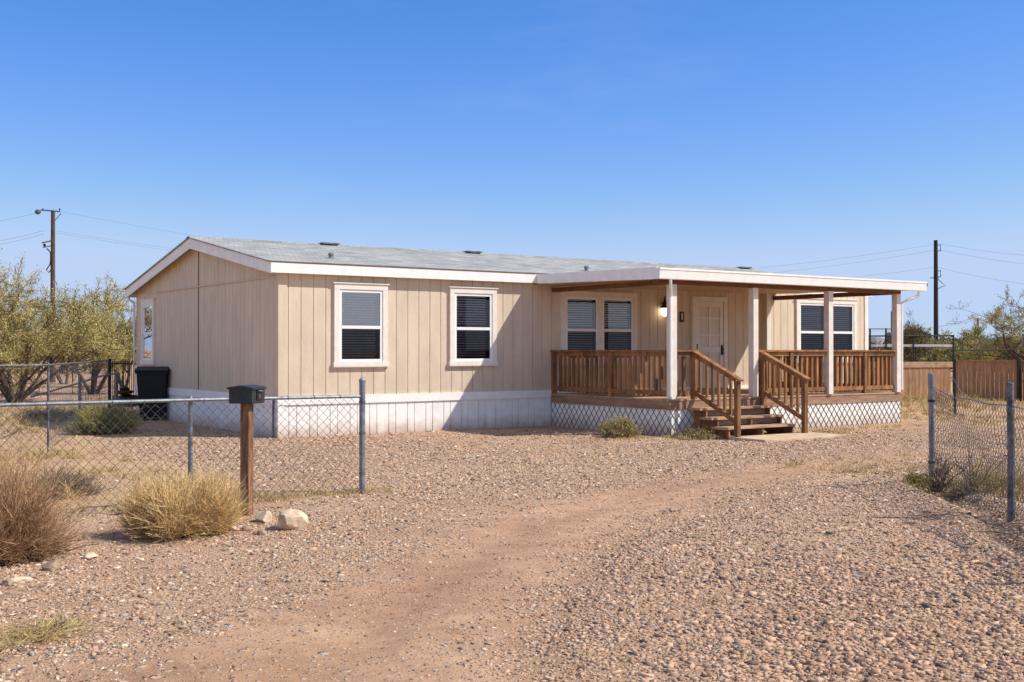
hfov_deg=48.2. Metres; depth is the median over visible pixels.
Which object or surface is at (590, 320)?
window
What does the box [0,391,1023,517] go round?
dry grass
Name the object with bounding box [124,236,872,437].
manufactured house
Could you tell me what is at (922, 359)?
distant scrub
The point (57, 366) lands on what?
earth bank
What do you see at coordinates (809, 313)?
window
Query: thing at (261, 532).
rock
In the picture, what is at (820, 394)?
porch
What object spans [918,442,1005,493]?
dead shrub
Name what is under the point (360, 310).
window
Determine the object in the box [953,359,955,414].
fence post
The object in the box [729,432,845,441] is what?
stepping slab
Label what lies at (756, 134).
sky
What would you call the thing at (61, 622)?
green weed
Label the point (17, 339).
palo verde tree
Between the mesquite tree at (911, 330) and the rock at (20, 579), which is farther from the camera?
the mesquite tree at (911, 330)
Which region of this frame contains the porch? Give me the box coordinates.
[533,267,927,438]
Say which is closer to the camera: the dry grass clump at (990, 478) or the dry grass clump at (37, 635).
the dry grass clump at (37, 635)
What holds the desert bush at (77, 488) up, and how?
on the ground at (340, 655)
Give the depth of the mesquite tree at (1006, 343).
60.31 m
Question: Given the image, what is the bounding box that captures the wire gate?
[30,371,117,410]
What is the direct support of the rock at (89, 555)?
on the ground at (340, 655)
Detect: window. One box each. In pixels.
[140,298,155,364]
[332,282,389,367]
[448,286,498,365]
[561,291,638,364]
[795,298,857,362]
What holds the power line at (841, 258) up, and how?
attached to the utility pole at (936, 279)
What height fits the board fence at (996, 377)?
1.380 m
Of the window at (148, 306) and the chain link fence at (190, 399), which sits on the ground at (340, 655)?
the chain link fence at (190, 399)
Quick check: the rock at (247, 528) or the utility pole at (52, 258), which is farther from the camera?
the utility pole at (52, 258)
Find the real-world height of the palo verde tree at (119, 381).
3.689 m
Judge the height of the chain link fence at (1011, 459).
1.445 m
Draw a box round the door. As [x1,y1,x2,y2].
[691,296,728,389]
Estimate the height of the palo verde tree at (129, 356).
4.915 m
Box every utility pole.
[35,208,60,381]
[930,240,945,367]
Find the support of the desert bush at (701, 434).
on the ground at (340, 655)
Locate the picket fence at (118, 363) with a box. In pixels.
[109,359,135,411]
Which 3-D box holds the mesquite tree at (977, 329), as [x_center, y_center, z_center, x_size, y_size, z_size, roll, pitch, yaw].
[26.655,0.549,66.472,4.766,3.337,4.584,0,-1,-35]
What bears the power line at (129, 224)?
attached to the utility pole at (52, 258)
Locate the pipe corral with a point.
(886, 345)
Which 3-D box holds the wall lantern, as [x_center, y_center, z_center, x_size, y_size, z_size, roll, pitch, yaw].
[3.502,-0.800,26.250,0.210,0.470,0.207,0,0,14]
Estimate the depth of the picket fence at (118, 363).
28.33 m
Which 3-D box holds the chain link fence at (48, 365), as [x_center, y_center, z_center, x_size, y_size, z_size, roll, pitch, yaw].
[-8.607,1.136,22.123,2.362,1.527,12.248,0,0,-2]
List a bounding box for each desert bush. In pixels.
[0,423,100,566]
[14,456,112,500]
[25,407,86,421]
[59,395,148,434]
[107,459,258,545]
[593,412,645,438]
[672,424,718,439]
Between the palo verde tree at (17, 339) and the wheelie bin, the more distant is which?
the palo verde tree at (17, 339)
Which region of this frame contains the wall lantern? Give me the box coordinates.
[660,296,666,315]
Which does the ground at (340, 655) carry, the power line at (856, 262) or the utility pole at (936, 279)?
the utility pole at (936, 279)
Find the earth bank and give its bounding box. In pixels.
[6,359,134,373]
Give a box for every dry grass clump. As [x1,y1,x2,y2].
[0,608,107,657]
[951,452,1023,496]
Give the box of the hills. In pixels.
[868,337,1021,345]
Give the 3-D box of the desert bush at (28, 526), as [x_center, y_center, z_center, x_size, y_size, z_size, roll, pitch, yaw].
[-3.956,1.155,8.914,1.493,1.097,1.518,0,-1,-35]
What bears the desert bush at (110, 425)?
on the ground at (340, 655)
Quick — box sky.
[0,0,1023,337]
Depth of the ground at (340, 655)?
8.42 m
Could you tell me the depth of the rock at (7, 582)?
7.90 m
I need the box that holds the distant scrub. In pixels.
[2,327,1023,373]
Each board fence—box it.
[870,362,952,398]
[956,360,1023,400]
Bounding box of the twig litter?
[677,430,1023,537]
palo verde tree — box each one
[0,248,135,402]
[16,308,73,383]
[39,291,135,394]
[85,311,135,386]
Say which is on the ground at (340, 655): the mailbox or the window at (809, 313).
the mailbox
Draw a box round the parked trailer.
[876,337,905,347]
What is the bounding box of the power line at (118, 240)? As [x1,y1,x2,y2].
[59,231,173,248]
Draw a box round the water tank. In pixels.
[883,311,891,347]
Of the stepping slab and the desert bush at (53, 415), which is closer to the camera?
the stepping slab
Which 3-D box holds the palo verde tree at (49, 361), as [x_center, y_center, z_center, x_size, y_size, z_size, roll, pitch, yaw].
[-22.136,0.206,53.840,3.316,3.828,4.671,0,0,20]
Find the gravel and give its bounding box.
[0,427,1023,681]
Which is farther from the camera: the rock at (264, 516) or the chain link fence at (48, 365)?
the chain link fence at (48, 365)
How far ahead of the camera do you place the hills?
2760.69 m
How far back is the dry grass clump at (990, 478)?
12.59 m
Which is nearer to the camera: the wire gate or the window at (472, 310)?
the window at (472, 310)
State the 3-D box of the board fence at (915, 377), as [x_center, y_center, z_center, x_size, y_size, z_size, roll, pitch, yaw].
[12.336,1.317,37.791,5.237,1.255,0.060,0,0,-18]
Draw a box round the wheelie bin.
[134,366,169,418]
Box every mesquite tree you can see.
[903,307,936,361]
[925,323,1023,377]
[946,284,1023,366]
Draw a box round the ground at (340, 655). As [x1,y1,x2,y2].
[0,367,1023,681]
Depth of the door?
27.22 m
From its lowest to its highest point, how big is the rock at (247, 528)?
0.060 m
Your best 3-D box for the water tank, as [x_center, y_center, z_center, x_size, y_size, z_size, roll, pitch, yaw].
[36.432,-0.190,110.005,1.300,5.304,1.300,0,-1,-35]
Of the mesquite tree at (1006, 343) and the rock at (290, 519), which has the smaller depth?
the rock at (290, 519)
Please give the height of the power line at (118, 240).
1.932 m
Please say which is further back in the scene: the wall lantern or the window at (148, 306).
the window at (148, 306)
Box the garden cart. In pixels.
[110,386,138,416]
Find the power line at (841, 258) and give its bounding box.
[751,244,932,268]
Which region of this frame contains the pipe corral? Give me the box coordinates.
[868,328,1023,361]
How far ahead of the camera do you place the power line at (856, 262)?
73.30 m
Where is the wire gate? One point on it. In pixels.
(116, 386)
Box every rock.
[1,579,13,585]
[9,576,32,583]
[42,560,60,570]
[83,552,97,558]
[241,525,251,530]
[255,511,271,522]
[256,529,266,534]
[276,509,308,529]
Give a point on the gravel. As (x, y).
(982, 627)
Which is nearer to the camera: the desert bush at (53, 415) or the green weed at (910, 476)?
the green weed at (910, 476)
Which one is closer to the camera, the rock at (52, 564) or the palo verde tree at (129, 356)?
the rock at (52, 564)
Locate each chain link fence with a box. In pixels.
[0,358,108,451]
[0,377,365,515]
[928,368,1023,522]
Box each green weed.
[46,615,69,629]
[900,469,929,483]
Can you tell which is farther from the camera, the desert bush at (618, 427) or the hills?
the hills
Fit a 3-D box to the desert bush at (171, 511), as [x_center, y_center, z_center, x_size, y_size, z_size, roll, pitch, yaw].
[-2.938,1.383,10.108,1.262,0.663,1.351,0,-1,38]
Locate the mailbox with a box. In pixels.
[227,385,266,515]
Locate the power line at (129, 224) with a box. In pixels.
[60,211,199,236]
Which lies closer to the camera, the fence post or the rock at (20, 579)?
the rock at (20, 579)
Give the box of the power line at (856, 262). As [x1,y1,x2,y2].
[774,250,932,272]

